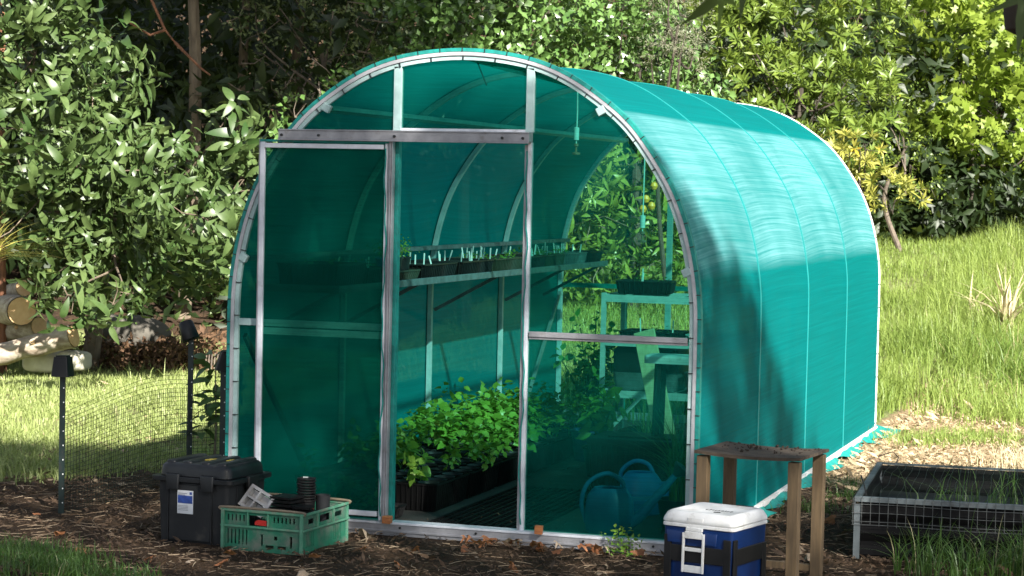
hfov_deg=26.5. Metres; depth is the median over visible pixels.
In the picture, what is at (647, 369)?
leaning plank
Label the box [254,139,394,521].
door
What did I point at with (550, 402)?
seedling tray
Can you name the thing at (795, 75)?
rosette shrub
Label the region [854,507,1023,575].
grass tuft
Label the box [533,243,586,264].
seed tray
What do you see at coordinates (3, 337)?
woodland tree
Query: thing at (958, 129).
lime tree
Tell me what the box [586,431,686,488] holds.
black tub
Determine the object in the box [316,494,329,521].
plant pot
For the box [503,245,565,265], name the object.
seed tray
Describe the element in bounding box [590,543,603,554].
fallen leaf
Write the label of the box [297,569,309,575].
fallen leaf
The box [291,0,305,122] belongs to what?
woodland tree
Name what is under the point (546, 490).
floor debris
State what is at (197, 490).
storage bin
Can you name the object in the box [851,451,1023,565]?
covered bed
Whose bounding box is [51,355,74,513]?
fence stake
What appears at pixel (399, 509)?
seedling tray
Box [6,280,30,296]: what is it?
cut log
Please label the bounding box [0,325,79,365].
cut log
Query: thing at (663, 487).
watering can
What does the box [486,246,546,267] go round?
seed tray
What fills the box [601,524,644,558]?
weed
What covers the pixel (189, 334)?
fence stake
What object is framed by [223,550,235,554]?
fallen leaf
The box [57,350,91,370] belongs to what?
stone block
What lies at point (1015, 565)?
grass tuft
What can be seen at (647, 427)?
potted sedge
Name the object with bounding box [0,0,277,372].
broadleaf tree
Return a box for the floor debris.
[423,467,661,533]
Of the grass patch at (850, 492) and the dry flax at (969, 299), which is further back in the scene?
the dry flax at (969, 299)
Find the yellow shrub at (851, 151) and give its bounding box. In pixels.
[818,125,931,216]
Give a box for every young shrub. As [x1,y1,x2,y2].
[177,349,220,453]
[253,69,341,142]
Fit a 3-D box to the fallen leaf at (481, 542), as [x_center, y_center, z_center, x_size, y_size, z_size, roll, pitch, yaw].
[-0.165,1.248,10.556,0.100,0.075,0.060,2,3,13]
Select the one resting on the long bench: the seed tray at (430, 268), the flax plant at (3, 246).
the seed tray at (430, 268)
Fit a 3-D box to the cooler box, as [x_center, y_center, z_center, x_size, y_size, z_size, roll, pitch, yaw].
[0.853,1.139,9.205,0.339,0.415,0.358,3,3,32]
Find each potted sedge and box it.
[572,405,782,494]
[592,391,757,530]
[616,396,682,432]
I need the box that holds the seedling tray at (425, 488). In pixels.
[370,448,469,511]
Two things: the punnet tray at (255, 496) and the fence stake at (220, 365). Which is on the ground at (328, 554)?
the fence stake at (220, 365)
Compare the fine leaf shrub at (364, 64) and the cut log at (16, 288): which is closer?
the cut log at (16, 288)
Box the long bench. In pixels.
[255,261,607,317]
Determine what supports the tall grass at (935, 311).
on the ground at (328, 554)
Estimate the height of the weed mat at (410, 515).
0.006 m
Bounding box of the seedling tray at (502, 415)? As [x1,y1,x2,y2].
[477,400,554,474]
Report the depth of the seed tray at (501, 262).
13.98 m
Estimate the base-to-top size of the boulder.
0.344 m
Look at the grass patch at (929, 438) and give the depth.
15.57 m
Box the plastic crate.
[218,493,351,555]
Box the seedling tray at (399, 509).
[323,484,406,518]
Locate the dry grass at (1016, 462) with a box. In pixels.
[946,428,1023,468]
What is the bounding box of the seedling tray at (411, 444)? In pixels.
[337,427,429,468]
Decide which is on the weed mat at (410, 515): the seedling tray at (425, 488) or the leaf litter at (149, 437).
the seedling tray at (425, 488)
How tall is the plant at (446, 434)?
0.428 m
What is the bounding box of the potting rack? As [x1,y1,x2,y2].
[599,292,688,430]
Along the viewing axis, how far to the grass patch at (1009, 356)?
19.83 m
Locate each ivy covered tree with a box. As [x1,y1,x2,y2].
[317,0,623,97]
[532,0,756,309]
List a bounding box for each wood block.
[382,515,392,523]
[534,525,542,534]
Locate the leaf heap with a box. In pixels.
[64,320,226,379]
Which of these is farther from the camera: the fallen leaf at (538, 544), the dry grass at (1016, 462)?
the dry grass at (1016, 462)
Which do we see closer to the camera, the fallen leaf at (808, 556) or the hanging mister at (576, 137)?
the fallen leaf at (808, 556)
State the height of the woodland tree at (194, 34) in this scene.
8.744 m
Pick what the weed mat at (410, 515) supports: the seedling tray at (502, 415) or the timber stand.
the seedling tray at (502, 415)
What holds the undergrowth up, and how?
on the ground at (328, 554)
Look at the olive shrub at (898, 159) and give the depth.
28.52 m
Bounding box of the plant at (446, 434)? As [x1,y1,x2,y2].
[396,405,461,457]
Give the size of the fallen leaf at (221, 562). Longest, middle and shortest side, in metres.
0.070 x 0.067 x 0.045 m
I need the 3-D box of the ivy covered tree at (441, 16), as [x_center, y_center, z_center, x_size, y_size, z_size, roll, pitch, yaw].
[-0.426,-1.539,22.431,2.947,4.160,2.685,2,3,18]
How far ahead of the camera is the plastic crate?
10.34 m
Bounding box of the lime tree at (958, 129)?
[860,0,1023,237]
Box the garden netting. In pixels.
[64,375,219,511]
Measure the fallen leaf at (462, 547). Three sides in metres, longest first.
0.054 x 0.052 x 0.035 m
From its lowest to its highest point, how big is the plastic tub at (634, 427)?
0.240 m
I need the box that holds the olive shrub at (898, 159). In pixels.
[865,63,955,251]
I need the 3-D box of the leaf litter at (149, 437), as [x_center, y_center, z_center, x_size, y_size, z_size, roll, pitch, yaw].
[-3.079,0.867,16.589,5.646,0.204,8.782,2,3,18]
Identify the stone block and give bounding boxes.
[22,351,60,372]
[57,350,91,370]
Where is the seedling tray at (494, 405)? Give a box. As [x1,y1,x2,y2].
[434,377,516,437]
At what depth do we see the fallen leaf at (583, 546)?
10.49 m
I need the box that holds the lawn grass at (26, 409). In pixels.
[0,332,608,484]
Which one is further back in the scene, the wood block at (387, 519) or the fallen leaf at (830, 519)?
the fallen leaf at (830, 519)
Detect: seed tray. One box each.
[409,252,457,277]
[411,248,493,274]
[447,246,522,271]
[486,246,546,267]
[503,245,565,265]
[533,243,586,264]
[546,244,601,262]
[616,269,676,295]
[618,318,688,337]
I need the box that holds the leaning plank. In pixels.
[634,328,673,433]
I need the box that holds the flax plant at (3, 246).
[0,216,76,261]
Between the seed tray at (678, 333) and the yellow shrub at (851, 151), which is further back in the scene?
the yellow shrub at (851, 151)
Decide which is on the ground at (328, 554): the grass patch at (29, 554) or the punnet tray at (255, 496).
the grass patch at (29, 554)
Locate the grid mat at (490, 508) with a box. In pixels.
[427,485,590,529]
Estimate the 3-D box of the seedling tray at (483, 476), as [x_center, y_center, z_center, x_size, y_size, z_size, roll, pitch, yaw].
[-0.279,0.994,12.504,0.506,0.341,0.660,2,3,18]
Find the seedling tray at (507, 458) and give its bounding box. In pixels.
[436,418,527,486]
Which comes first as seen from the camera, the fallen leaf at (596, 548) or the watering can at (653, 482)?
the fallen leaf at (596, 548)
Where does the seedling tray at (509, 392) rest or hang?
on the weed mat at (410, 515)
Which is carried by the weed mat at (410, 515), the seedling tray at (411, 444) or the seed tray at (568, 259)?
the seedling tray at (411, 444)
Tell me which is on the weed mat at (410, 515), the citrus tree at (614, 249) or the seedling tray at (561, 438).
the seedling tray at (561, 438)
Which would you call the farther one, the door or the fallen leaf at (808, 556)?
the door
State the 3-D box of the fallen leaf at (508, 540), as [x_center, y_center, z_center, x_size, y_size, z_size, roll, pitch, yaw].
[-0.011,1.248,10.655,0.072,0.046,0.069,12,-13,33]
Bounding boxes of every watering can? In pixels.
[579,461,685,534]
[619,459,668,515]
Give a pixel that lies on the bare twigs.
(358, 51)
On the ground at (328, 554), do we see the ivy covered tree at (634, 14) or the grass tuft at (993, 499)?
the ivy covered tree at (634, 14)
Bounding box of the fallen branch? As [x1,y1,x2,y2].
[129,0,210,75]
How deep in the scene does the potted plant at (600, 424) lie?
13.16 m
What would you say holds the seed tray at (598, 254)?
on the long bench
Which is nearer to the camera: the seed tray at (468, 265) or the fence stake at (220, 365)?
the fence stake at (220, 365)
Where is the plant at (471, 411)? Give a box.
[409,384,490,447]
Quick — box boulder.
[84,314,170,350]
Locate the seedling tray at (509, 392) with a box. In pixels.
[466,377,548,426]
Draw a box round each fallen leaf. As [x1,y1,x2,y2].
[54,531,65,535]
[214,558,228,567]
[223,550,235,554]
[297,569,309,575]
[309,553,321,557]
[357,528,375,538]
[410,546,418,553]
[460,535,469,544]
[460,544,467,552]
[470,539,488,547]
[480,535,494,546]
[503,538,513,545]
[508,561,517,572]
[530,541,545,551]
[535,541,543,549]
[551,549,561,553]
[577,543,592,551]
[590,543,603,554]
[630,548,645,555]
[804,553,809,560]
[824,515,835,524]
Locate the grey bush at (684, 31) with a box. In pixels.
[624,0,729,320]
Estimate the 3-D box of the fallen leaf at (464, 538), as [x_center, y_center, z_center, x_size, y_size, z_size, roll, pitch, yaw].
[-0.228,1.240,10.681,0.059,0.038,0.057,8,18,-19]
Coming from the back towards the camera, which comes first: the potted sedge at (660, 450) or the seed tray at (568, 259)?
the seed tray at (568, 259)
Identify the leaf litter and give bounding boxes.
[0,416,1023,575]
[1,373,217,503]
[781,371,1023,508]
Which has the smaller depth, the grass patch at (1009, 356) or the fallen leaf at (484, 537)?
the fallen leaf at (484, 537)
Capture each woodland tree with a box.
[0,3,6,372]
[174,0,201,318]
[234,0,249,200]
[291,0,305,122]
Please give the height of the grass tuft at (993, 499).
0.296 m
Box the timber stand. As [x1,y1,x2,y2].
[694,441,828,575]
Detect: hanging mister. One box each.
[572,92,579,153]
[638,159,645,242]
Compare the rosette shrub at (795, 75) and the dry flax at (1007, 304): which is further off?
the rosette shrub at (795, 75)
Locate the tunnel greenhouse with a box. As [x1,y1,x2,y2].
[225,48,900,555]
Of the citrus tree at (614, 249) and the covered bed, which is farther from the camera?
the citrus tree at (614, 249)
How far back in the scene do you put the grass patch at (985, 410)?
17.74 m
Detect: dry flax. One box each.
[937,265,1023,337]
[957,269,997,319]
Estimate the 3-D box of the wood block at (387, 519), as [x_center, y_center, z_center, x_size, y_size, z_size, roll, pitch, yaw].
[-0.622,1.154,10.854,0.044,0.038,0.050,2,3,12]
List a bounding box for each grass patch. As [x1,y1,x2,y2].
[0,529,169,575]
[542,360,687,423]
[770,473,865,515]
[868,421,1023,450]
[878,361,1023,449]
[920,307,1023,396]
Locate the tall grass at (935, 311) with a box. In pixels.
[561,211,1023,421]
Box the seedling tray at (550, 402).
[534,383,611,432]
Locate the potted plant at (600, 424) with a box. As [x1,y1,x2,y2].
[569,374,627,476]
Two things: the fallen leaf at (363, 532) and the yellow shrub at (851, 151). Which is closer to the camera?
the fallen leaf at (363, 532)
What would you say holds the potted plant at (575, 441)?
on the weed mat at (410, 515)
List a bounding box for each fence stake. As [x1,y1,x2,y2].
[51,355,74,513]
[179,319,199,454]
[215,350,225,456]
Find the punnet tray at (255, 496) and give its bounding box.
[238,484,274,517]
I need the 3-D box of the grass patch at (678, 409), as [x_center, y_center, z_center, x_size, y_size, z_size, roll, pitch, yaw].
[1.219,0.760,17.220,3.413,0.453,2.649,2,3,18]
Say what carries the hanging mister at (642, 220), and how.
hanging from the tunnel greenhouse
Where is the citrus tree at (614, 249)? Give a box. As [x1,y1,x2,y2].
[562,137,687,314]
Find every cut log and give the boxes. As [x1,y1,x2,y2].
[0,294,35,325]
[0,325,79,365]
[5,317,46,340]
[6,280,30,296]
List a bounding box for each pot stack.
[270,493,304,543]
[291,504,314,523]
[296,476,316,511]
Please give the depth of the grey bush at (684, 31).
22.73 m
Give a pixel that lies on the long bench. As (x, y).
(491, 276)
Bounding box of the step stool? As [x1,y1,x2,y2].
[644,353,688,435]
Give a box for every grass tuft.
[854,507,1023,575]
[891,462,1023,503]
[976,518,1023,575]
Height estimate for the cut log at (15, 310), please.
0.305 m
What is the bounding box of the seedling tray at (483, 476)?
[402,435,501,498]
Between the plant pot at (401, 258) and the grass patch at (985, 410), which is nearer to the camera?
the plant pot at (401, 258)
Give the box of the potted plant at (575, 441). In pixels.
[551,308,618,461]
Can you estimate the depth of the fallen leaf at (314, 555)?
10.04 m
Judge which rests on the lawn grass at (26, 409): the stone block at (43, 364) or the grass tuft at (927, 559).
the stone block at (43, 364)
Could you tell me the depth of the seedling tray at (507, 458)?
12.91 m
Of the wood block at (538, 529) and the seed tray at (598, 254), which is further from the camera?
the seed tray at (598, 254)
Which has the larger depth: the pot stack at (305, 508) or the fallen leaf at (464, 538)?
the fallen leaf at (464, 538)
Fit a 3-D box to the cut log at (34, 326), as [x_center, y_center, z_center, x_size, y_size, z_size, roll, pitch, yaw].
[-4.583,0.390,19.642,1.081,0.315,0.190,4,4,41]
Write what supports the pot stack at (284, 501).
in the plastic crate
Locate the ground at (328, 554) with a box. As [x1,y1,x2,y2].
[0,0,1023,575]
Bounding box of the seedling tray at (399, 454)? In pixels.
[302,445,411,476]
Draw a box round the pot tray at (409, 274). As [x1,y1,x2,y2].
[399,269,420,279]
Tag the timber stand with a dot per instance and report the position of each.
(731, 453)
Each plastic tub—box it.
[613,346,688,391]
[616,425,682,434]
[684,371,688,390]
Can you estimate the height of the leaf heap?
0.530 m
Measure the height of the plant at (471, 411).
0.505 m
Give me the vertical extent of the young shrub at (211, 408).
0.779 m
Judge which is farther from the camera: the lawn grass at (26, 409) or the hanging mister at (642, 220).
the lawn grass at (26, 409)
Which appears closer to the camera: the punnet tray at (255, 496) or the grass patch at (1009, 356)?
the punnet tray at (255, 496)
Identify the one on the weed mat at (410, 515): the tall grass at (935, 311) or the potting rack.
the potting rack
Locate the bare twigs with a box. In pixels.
[227,0,393,106]
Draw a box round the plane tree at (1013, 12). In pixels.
[680,0,1023,54]
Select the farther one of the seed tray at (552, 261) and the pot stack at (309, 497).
the seed tray at (552, 261)
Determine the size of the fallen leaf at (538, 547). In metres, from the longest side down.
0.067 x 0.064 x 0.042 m
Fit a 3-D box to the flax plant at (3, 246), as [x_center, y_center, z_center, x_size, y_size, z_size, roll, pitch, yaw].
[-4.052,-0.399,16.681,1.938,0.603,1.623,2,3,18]
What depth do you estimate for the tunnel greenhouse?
11.21 m
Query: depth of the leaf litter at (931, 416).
15.05 m
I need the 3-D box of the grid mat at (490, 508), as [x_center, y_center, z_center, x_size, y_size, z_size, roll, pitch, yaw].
[0.064,1.193,11.892,0.555,0.013,1.550,2,3,18]
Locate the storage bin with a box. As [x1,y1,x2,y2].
[152,453,271,545]
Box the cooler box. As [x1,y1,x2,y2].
[663,502,766,575]
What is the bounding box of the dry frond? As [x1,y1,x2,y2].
[205,352,218,370]
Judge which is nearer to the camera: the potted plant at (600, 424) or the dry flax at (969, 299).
the potted plant at (600, 424)
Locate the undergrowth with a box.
[0,0,1023,328]
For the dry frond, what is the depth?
19.13 m
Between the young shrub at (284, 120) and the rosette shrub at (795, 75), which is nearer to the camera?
the young shrub at (284, 120)
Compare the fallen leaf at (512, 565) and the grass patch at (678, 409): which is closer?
the fallen leaf at (512, 565)
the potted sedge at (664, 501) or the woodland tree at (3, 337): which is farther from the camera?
the woodland tree at (3, 337)
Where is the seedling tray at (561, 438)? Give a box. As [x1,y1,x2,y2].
[499,392,577,464]
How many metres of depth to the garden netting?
11.92 m
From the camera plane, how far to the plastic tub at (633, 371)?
13.66 m
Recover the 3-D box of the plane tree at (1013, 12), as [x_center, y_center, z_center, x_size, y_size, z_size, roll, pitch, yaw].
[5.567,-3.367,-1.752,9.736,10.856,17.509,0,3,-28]
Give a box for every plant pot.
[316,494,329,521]
[378,240,410,270]
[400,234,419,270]
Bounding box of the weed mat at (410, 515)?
[395,417,686,538]
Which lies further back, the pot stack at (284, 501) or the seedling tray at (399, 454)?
the seedling tray at (399, 454)
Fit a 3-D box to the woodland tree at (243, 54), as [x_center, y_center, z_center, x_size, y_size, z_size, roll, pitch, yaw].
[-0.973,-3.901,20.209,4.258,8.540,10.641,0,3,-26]
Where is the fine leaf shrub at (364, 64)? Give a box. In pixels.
[220,0,426,122]
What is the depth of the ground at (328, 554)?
10.91 m
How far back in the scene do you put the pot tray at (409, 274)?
12.23 m
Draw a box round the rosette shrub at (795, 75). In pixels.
[680,0,919,185]

